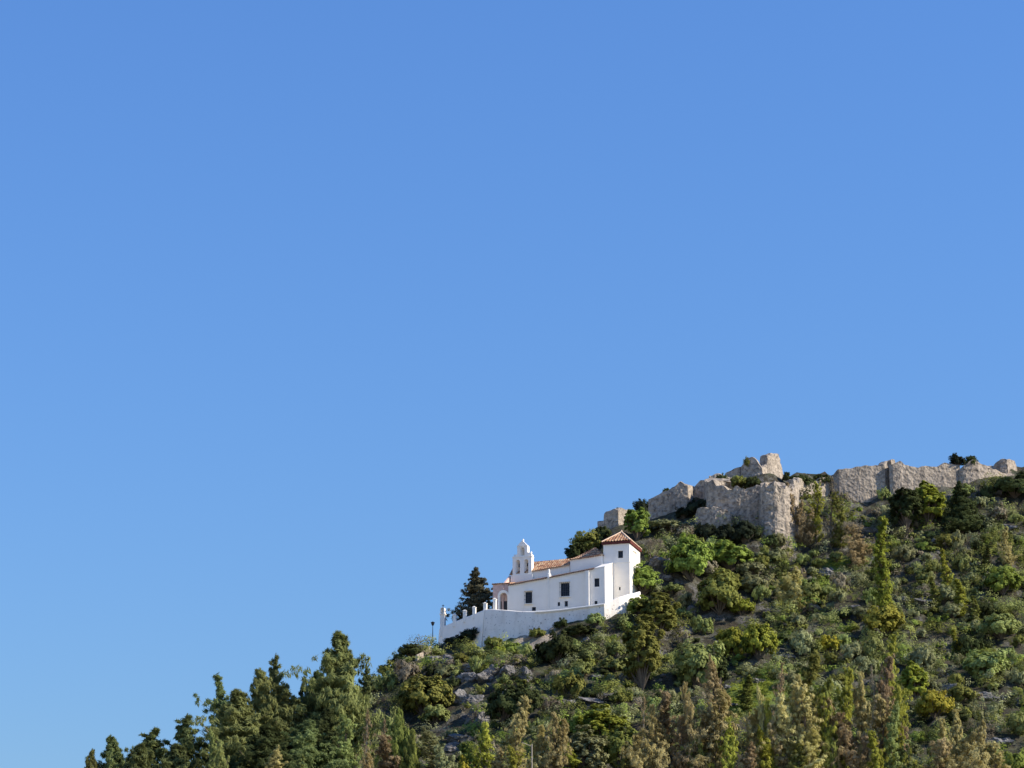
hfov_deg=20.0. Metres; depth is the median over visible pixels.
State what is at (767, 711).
conifer
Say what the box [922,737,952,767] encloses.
conifer
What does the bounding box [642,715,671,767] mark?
conifer
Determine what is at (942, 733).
conifer
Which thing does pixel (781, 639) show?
undergrowth
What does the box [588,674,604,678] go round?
boulder
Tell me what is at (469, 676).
boulder
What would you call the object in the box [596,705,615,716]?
shrub
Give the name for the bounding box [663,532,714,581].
leafy tree
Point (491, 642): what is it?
shrub
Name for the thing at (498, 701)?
leafy tree
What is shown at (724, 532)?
shrub
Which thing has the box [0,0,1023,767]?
sky
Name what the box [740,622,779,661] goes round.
shrub
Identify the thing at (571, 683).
shrub
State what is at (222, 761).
conifer
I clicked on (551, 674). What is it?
shrub
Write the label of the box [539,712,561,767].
conifer
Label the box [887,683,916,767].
conifer
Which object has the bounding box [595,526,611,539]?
shrub
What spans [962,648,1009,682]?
shrub
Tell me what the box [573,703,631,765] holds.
leafy tree
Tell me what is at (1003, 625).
shrub
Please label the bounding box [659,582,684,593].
shrub
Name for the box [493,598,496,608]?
terrace post
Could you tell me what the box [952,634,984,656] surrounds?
shrub
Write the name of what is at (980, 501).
shrub
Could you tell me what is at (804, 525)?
conifer
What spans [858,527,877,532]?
boulder
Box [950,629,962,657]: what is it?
cypress
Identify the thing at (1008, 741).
boulder
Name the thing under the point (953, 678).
shrub
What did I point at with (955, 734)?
conifer
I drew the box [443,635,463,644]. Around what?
shrub
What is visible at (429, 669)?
shrub
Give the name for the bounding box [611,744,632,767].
conifer
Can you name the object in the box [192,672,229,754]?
pine tree
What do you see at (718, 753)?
conifer
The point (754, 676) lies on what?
undergrowth
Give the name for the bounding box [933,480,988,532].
fir tree
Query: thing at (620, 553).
window
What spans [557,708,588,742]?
leafy tree
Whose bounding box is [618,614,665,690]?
leafy tree
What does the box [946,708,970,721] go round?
shrub
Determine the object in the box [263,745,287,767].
conifer
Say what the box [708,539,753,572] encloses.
leafy tree
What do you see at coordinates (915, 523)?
shrub
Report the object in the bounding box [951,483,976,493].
shrub
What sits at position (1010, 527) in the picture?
boulder
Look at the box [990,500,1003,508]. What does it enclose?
shrub
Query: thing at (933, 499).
leafy tree
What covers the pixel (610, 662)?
shrub
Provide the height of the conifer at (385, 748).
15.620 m
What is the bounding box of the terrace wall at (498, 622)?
[438,591,640,647]
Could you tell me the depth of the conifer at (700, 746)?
400.04 m
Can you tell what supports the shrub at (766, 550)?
on the hillside
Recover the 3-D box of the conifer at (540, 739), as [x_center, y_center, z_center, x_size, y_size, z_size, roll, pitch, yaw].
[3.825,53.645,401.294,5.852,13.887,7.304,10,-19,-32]
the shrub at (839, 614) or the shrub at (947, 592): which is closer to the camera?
the shrub at (839, 614)
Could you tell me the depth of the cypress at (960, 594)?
496.04 m
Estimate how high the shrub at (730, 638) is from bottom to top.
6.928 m
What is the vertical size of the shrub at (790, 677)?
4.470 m
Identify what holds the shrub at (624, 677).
on the hillside
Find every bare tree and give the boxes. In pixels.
[644,538,666,568]
[838,520,862,551]
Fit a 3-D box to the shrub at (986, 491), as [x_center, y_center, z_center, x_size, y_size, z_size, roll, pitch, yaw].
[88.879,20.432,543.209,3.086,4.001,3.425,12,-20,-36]
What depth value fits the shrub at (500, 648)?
480.90 m
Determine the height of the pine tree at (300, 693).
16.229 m
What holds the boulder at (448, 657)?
on the hillside
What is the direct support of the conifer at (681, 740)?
on the hillside
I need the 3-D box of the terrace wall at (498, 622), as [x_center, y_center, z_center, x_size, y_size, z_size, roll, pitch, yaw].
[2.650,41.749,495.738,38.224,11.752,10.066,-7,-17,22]
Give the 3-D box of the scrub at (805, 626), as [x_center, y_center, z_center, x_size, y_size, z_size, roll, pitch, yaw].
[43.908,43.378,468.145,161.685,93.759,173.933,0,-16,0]
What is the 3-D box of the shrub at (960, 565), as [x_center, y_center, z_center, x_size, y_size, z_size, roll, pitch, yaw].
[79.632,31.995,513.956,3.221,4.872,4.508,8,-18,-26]
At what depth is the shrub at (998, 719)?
441.64 m
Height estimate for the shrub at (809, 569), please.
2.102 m
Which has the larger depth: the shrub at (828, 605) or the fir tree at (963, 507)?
the fir tree at (963, 507)
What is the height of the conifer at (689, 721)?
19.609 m
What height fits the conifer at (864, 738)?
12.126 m
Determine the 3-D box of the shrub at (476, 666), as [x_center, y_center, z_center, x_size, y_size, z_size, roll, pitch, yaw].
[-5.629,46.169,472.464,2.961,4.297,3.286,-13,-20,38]
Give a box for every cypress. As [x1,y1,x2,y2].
[735,675,755,709]
[868,516,893,609]
[927,576,944,612]
[939,548,953,585]
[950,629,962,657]
[952,578,968,618]
[969,595,981,620]
[981,545,992,566]
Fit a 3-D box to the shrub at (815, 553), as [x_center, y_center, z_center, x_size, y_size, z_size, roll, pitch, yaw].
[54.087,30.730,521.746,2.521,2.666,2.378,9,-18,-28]
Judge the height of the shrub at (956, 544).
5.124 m
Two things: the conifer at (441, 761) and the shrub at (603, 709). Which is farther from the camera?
the shrub at (603, 709)
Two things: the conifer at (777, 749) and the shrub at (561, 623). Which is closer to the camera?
the conifer at (777, 749)
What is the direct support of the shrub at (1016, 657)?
on the hillside
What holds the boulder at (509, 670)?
on the hillside
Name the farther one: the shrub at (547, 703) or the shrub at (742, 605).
the shrub at (742, 605)
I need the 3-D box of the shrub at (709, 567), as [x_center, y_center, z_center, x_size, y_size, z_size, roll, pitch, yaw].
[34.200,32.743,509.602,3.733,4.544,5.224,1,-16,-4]
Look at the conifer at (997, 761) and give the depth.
400.15 m
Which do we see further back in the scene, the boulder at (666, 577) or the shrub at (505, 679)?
the boulder at (666, 577)
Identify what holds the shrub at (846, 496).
on the hillside
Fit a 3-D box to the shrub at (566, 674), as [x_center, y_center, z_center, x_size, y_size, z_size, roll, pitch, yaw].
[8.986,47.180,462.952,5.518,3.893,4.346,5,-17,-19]
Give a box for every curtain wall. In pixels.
[648,480,703,519]
[831,459,1003,502]
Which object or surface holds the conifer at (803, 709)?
on the hillside
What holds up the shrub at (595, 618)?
on the hillside
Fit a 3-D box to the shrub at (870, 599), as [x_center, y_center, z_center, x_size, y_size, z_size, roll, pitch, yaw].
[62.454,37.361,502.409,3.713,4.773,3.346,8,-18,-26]
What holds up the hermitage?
on the hillside
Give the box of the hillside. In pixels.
[360,466,1023,767]
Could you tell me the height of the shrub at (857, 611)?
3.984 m
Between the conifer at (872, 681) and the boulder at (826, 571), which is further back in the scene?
the boulder at (826, 571)
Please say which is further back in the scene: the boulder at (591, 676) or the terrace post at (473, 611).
the terrace post at (473, 611)
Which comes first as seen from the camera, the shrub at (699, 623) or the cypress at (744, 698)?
the cypress at (744, 698)
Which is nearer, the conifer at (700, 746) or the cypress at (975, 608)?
the conifer at (700, 746)
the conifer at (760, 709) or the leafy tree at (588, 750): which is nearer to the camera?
the conifer at (760, 709)
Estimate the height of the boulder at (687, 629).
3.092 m
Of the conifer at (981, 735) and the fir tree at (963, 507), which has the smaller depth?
the conifer at (981, 735)
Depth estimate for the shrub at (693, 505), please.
533.50 m
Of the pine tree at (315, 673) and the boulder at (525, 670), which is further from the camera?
the boulder at (525, 670)
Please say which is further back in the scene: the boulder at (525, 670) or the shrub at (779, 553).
the shrub at (779, 553)
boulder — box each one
[442,654,456,663]
[444,741,458,752]
[447,733,473,742]
[453,689,466,697]
[453,694,483,704]
[456,662,483,672]
[457,672,475,682]
[464,707,477,723]
[473,711,489,726]
[476,671,493,682]
[483,664,498,675]
[499,665,515,675]
[518,666,532,682]
[523,636,531,640]
[578,697,602,703]
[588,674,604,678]
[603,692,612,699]
[648,556,668,566]
[661,575,672,580]
[679,625,694,634]
[686,605,696,612]
[751,678,765,682]
[778,654,795,658]
[816,568,835,576]
[844,605,859,608]
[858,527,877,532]
[897,596,907,601]
[914,597,932,604]
[940,683,956,691]
[976,696,998,700]
[979,692,993,696]
[990,737,1013,747]
[998,524,1019,530]
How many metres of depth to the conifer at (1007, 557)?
513.68 m
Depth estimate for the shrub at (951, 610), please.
493.40 m
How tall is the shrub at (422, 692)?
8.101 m
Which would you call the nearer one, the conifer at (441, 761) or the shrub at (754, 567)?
the conifer at (441, 761)
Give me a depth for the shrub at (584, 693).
454.70 m
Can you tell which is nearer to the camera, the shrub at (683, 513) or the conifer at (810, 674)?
the conifer at (810, 674)
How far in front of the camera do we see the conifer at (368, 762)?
398.66 m
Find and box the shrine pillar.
[439,605,446,636]
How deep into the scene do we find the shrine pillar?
506.64 m
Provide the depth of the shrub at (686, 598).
498.69 m
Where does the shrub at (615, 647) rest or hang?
on the hillside
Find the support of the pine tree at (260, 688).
on the hillside
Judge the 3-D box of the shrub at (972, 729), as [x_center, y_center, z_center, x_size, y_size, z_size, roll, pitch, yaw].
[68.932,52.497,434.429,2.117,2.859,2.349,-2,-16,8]
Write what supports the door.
in the hermitage
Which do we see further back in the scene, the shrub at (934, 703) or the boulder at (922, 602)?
the boulder at (922, 602)
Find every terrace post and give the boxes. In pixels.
[453,613,456,626]
[463,610,467,622]
[472,606,476,618]
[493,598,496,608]
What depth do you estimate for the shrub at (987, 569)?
511.15 m
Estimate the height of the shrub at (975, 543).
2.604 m
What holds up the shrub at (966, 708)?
on the hillside
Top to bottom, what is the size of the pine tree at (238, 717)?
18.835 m
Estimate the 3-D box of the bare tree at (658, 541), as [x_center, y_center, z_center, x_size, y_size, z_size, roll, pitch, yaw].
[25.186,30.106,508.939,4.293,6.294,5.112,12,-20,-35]
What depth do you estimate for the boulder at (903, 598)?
503.55 m
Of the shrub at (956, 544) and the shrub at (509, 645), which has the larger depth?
the shrub at (956, 544)
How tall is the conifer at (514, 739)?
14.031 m
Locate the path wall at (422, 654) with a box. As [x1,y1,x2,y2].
[415,646,431,660]
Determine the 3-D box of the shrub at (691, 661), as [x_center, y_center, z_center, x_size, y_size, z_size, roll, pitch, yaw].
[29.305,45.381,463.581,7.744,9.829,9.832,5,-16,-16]
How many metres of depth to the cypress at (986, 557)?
514.39 m
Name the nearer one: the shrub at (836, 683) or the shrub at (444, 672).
the shrub at (836, 683)
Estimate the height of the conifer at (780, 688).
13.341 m
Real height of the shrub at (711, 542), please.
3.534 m
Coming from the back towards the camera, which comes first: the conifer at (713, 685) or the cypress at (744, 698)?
the cypress at (744, 698)
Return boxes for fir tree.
[446,566,492,620]
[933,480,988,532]
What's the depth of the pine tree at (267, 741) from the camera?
419.25 m
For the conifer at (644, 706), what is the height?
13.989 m
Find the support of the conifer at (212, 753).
on the hillside
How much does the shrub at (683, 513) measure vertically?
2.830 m
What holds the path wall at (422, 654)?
on the hillside
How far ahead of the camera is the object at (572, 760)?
410.78 m
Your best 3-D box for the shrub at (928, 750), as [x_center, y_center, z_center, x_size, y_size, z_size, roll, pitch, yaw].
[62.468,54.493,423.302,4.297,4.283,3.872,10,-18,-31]
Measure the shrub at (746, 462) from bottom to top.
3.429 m
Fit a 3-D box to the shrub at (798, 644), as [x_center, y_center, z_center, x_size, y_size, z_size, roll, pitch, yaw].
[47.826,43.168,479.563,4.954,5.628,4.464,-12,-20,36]
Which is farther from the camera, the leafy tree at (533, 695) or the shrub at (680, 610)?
the shrub at (680, 610)
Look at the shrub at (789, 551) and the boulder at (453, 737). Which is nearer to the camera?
the boulder at (453, 737)
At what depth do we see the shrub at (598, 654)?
473.01 m
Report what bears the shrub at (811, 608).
on the hillside
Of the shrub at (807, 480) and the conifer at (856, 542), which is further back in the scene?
the shrub at (807, 480)
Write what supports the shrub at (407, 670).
on the hillside
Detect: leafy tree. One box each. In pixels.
[458,741,480,767]
[458,754,470,767]
[483,682,521,721]
[510,683,543,718]
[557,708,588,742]
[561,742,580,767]
[564,541,585,558]
[566,724,608,767]
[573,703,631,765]
[603,722,644,767]
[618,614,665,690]
[623,507,650,540]
[626,594,647,614]
[633,560,663,594]
[634,591,680,639]
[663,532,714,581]
[695,566,741,615]
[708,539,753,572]
[712,653,728,684]
[887,487,923,531]
[896,660,929,700]
[915,480,946,525]
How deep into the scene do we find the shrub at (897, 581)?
509.27 m
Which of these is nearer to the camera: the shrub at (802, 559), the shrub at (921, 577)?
the shrub at (921, 577)
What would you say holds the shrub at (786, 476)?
on the hillside
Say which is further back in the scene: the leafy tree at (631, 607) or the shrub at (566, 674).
the leafy tree at (631, 607)
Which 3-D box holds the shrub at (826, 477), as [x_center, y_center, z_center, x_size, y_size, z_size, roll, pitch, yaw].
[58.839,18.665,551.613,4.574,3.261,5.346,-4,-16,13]
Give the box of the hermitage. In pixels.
[492,530,641,610]
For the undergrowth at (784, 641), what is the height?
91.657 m
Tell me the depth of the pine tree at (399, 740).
403.99 m
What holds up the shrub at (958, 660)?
on the hillside
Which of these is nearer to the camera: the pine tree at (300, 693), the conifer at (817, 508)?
the pine tree at (300, 693)
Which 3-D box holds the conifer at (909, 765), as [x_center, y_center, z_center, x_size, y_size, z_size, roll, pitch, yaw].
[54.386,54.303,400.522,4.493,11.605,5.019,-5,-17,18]
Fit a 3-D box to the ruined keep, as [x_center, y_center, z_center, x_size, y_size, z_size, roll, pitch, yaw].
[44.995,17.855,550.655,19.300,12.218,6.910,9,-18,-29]
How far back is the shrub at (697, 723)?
437.27 m
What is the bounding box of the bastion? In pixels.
[695,477,831,550]
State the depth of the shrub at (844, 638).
479.84 m
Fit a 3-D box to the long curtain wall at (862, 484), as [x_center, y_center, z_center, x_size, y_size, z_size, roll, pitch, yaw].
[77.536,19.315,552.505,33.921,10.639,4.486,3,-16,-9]
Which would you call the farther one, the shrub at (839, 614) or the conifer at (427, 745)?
the shrub at (839, 614)
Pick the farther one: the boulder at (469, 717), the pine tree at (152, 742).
the boulder at (469, 717)
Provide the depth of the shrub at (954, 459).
553.89 m
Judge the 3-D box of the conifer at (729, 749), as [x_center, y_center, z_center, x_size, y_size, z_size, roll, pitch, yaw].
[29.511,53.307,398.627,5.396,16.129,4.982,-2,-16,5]
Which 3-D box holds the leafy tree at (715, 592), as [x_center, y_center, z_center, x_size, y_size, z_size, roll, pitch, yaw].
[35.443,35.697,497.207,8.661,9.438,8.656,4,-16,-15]
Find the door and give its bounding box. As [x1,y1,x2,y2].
[501,601,506,609]
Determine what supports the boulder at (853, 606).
on the hillside
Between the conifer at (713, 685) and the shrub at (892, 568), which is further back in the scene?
the shrub at (892, 568)
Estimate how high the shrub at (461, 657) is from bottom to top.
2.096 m
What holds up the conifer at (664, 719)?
on the hillside
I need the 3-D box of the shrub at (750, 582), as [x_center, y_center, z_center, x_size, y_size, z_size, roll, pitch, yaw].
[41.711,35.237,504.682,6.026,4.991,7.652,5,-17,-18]
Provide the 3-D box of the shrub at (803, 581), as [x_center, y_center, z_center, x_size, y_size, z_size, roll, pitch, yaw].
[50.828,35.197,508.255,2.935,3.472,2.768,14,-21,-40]
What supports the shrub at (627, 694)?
on the hillside
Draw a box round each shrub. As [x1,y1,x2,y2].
[363,677,381,692]
[375,670,397,691]
[376,659,395,675]
[378,718,396,737]
[390,654,404,662]
[393,658,421,681]
[396,673,455,715]
[397,643,421,656]
[418,704,451,725]
[422,662,439,676]
[434,665,454,678]
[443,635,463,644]
[443,675,460,687]
[452,653,468,662]
[457,739,479,752]
[458,627,479,641]
[468,655,485,672]
[482,742,502,760]
[484,635,502,648]
[489,646,508,656]
[496,674,513,684]
[504,642,520,654]
[516,642,535,658]
[525,718,544,728]
[528,627,545,637]
[529,629,575,665]
[539,696,567,713]
[540,668,563,685]
[551,670,587,697]
[552,617,567,628]
[553,668,584,679]
[562,622,598,637]
[568,528,602,551]
[570,637,581,648]
[570,660,592,674]
[579,687,596,697]
[584,612,606,625]
[591,648,606,659]
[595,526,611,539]
[596,655,625,671]
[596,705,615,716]
[602,674,624,686]
[603,639,625,657]
[608,691,628,704]
[618,673,636,686]
[620,686,635,701]
[632,498,647,512]
[646,695,672,713]
[647,519,687,531]
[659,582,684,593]
[663,689,678,702]
[670,637,724,690]
[674,506,694,518]
[676,590,692,606]
[676,606,685,616]
[677,632,692,647]
[686,499,705,515]
[687,614,713,635]
[693,521,715,542]
[693,534,704,543]
[694,719,700,728]
[704,560,718,575]
[706,537,717,549]
[710,522,741,543]
[712,626,746,660]
[716,472,727,478]
[727,597,755,614]
[730,475,746,487]
[732,520,761,543]
[734,560,768,574]
[734,574,744,588]
[739,572,772,593]
[740,476,761,488]
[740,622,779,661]
[743,457,750,466]
[747,620,776,633]
[751,584,771,601]
[754,555,768,566]
[758,548,768,556]
[763,534,779,548]
[768,547,786,560]
[771,532,787,548]
[771,681,786,688]
[772,620,784,630]
[780,667,801,684]
[782,471,791,480]
[782,547,793,558]
[783,630,815,654]
[786,612,806,626]
[788,566,806,578]
[789,474,813,484]
[789,628,813,645]
[795,577,811,587]
[796,553,811,565]
[802,581,823,599]
[805,549,820,557]
[806,567,816,575]
[806,603,819,611]
[809,556,827,568]
[813,474,831,483]
[817,634,841,653]
[819,584,835,597]
[819,679,843,691]
[822,651,839,663]
[823,504,845,515]
[825,600,834,609]
[828,572,850,590]
[828,587,847,601]
[829,551,842,562]
[831,673,846,685]
[836,606,852,620]
[837,632,850,646]
[839,492,850,499]
[840,641,866,661]
[850,602,871,620]
[851,654,879,675]
[855,571,868,584]
[859,635,885,659]
[860,603,905,636]
[863,587,878,604]
[865,572,876,583]
[865,684,881,699]
[871,507,881,515]
[876,486,891,500]
[880,510,890,519]
[886,577,900,590]
[889,563,902,573]
[890,545,917,561]
[897,543,910,555]
[899,577,907,583]
[900,519,922,527]
[908,643,935,670]
[914,689,954,719]
[915,571,933,584]
[919,553,932,560]
[921,538,932,545]
[923,558,942,572]
[926,675,941,688]
[926,746,952,759]
[930,584,954,603]
[932,533,961,549]
[935,508,949,519]
[939,601,963,618]
[944,673,964,684]
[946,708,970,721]
[947,530,966,550]
[947,683,980,703]
[948,453,965,465]
[949,551,971,571]
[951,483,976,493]
[951,652,966,667]
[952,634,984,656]
[953,704,971,717]
[955,546,973,557]
[961,572,979,583]
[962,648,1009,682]
[963,455,977,465]
[965,600,1002,621]
[967,726,978,739]
[968,620,981,631]
[968,705,989,719]
[970,540,985,551]
[973,497,985,509]
[976,484,995,499]
[976,565,994,574]
[976,612,1021,639]
[983,564,1023,595]
[986,506,1006,520]
[986,740,999,750]
[987,714,1001,723]
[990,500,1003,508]
[992,522,1008,534]
[993,470,1023,497]
[999,647,1014,658]
[1001,747,1023,767]
[1004,711,1023,736]
[1006,669,1023,686]
[1007,513,1023,522]
[1008,634,1023,646]
[1010,653,1023,660]
[1012,533,1023,542]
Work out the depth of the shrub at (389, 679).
475.69 m
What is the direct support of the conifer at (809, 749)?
on the hillside
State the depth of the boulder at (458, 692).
462.50 m
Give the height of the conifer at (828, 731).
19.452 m
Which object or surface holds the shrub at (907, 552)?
on the hillside
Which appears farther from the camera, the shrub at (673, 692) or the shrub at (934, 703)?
the shrub at (673, 692)
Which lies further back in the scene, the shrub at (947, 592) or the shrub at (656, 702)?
the shrub at (947, 592)
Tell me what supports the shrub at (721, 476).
on the bastion
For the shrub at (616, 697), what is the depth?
450.14 m
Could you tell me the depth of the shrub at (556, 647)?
472.07 m
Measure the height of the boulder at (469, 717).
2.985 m
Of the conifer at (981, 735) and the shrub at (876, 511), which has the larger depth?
the shrub at (876, 511)
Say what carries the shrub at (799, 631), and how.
on the hillside
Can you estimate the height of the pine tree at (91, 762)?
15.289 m
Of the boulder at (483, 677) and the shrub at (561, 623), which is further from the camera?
the shrub at (561, 623)
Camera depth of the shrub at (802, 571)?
511.52 m
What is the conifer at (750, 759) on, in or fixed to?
on the hillside
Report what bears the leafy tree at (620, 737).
on the hillside
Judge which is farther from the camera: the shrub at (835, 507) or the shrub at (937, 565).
the shrub at (835, 507)
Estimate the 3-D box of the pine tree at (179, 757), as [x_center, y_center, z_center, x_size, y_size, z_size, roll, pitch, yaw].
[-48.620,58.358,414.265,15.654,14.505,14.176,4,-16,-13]
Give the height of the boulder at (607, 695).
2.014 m
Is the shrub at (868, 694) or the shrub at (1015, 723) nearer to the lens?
the shrub at (1015, 723)
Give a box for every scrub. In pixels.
[351,473,1023,767]
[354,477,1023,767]
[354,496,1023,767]
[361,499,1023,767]
[407,502,1023,767]
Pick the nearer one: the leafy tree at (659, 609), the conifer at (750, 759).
the conifer at (750, 759)
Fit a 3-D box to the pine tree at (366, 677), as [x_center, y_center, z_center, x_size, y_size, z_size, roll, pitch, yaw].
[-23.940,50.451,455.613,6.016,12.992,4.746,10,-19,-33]
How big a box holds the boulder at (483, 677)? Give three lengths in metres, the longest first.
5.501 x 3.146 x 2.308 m
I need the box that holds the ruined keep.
[709,453,783,479]
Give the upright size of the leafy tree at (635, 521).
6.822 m
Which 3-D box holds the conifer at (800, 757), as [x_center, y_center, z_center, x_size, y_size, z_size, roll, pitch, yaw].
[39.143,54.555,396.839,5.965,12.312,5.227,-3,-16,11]
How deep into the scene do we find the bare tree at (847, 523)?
522.40 m
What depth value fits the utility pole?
392.08 m
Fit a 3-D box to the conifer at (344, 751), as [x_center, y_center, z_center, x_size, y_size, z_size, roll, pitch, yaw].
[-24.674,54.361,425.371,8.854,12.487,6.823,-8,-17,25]
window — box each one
[524,590,532,604]
[559,581,570,597]
[595,578,598,586]
[618,551,622,557]
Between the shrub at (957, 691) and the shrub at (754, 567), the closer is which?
the shrub at (957, 691)
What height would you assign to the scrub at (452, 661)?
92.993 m
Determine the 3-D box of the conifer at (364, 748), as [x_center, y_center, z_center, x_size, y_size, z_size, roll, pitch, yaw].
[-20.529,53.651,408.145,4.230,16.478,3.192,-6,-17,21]
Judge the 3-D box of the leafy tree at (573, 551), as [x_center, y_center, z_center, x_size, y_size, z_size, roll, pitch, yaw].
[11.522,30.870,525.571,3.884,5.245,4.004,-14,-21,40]
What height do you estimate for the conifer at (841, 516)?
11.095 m
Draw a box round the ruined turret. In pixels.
[597,507,627,528]
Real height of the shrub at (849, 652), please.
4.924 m
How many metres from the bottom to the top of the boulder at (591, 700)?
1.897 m
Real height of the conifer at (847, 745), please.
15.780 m
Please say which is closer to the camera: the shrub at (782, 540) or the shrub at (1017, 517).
the shrub at (782, 540)
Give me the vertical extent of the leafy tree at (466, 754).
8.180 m
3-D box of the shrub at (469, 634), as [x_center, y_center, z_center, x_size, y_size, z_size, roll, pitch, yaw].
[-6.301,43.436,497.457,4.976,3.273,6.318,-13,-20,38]
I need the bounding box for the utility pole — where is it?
[521,741,532,767]
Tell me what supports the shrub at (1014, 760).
on the hillside
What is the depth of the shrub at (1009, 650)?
476.52 m
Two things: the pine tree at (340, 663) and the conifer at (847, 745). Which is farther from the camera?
the pine tree at (340, 663)
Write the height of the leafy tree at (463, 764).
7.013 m
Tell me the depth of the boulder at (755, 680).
462.78 m
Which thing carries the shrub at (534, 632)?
on the hillside
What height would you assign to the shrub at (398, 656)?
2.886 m
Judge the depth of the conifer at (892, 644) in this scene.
436.88 m
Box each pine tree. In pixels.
[84,747,96,767]
[85,734,130,767]
[122,742,158,767]
[124,726,170,767]
[131,743,205,767]
[162,713,208,767]
[177,688,273,767]
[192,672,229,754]
[209,724,294,767]
[247,667,292,739]
[259,684,350,753]
[268,653,291,695]
[280,719,354,767]
[281,630,398,767]
[296,676,310,711]
[298,669,359,743]
[312,707,360,764]
[351,668,379,731]
[374,707,409,767]
[395,728,421,767]
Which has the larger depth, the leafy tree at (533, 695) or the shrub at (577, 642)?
the shrub at (577, 642)
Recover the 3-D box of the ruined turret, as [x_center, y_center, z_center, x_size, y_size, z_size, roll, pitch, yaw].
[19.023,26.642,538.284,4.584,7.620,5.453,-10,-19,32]
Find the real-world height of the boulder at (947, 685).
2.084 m
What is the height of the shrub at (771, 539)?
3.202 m
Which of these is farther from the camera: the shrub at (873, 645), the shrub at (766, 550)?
the shrub at (766, 550)
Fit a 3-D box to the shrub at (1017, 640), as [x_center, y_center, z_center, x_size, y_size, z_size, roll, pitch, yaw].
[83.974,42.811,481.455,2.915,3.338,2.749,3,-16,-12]
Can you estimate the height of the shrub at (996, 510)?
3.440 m
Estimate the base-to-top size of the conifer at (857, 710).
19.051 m
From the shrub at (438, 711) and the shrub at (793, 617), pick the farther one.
the shrub at (793, 617)
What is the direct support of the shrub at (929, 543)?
on the hillside
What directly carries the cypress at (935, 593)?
on the hillside
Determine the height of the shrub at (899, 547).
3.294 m
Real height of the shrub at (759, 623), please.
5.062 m
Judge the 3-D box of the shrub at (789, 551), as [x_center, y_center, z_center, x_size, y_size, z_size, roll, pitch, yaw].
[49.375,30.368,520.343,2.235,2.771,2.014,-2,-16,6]
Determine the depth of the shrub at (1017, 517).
531.00 m
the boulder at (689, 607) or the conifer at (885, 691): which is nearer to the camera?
the conifer at (885, 691)
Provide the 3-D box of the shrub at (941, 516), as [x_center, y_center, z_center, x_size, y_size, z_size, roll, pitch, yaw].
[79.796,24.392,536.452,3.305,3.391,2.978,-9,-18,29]
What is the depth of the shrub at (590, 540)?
526.63 m
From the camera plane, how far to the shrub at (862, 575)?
512.81 m
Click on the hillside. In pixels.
(726, 619)
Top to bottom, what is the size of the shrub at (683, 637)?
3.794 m
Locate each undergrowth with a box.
[372,496,1022,757]
[375,491,1023,766]
[384,487,1022,764]
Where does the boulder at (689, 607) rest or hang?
on the hillside
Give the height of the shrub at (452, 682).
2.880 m
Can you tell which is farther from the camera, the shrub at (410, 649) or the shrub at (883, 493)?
the shrub at (883, 493)
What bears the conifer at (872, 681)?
on the hillside
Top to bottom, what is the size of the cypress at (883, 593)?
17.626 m
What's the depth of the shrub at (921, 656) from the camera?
467.44 m
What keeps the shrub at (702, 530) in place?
on the hillside
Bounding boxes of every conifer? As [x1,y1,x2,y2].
[205,740,229,767]
[208,729,223,767]
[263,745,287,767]
[292,753,305,767]
[318,714,363,767]
[355,752,372,767]
[356,708,376,767]
[373,733,404,767]
[379,718,386,760]
[416,725,446,767]
[433,744,460,767]
[466,721,495,767]
[485,748,504,767]
[494,696,531,767]
[507,745,525,767]
[522,724,557,767]
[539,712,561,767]
[543,718,573,767]
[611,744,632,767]
[620,727,669,767]
[638,697,648,762]
[641,689,685,767]
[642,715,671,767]
[646,704,673,767]
[667,738,710,767]
[671,715,697,767]
[679,682,704,766]
[684,689,738,767]
[696,654,722,765]
[710,691,735,767]
[711,715,744,767]
[735,741,756,767]
[738,708,765,767]
[752,683,769,767]
[756,725,779,767]
[759,693,797,767]
[761,719,789,767]
[764,697,782,767]
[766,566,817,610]
[772,662,792,738]
[774,681,823,767]
[782,740,807,767]
[784,650,838,754]
[785,482,794,527]
[792,673,813,764]
[792,728,830,767]
[793,499,818,548]
[807,481,825,543]
[812,675,846,767]
[812,698,854,767]
[815,682,837,767]
[819,476,839,548]
[821,732,840,767]
[829,491,849,548]
[831,666,853,767]
[831,712,869,767]
[841,524,872,569]
[844,733,872,767]
[845,669,877,767]
[848,687,882,766]
[859,693,892,767]
[865,729,888,767]
[869,664,878,738]
[871,654,909,764]
[877,633,912,734]
[878,700,906,767]
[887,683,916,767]
[893,736,917,767]
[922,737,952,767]
[936,717,955,767]
[939,732,997,767]
[946,708,972,762]
[973,719,992,767]
[977,742,1010,767]
[997,526,1021,567]
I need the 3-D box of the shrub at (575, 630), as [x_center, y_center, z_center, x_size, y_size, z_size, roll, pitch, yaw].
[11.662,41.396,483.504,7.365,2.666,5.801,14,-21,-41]
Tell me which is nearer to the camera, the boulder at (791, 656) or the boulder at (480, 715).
the boulder at (480, 715)
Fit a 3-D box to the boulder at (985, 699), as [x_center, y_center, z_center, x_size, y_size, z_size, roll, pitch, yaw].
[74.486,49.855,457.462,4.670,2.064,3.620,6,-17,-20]
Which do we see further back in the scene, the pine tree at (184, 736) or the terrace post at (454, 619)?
the terrace post at (454, 619)
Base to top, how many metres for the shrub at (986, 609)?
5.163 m
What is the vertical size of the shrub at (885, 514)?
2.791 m
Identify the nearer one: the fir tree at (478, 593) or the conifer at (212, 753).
the conifer at (212, 753)
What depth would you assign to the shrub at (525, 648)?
476.22 m
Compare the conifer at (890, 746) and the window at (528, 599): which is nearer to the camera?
the conifer at (890, 746)
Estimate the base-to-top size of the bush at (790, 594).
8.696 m
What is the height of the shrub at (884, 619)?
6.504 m

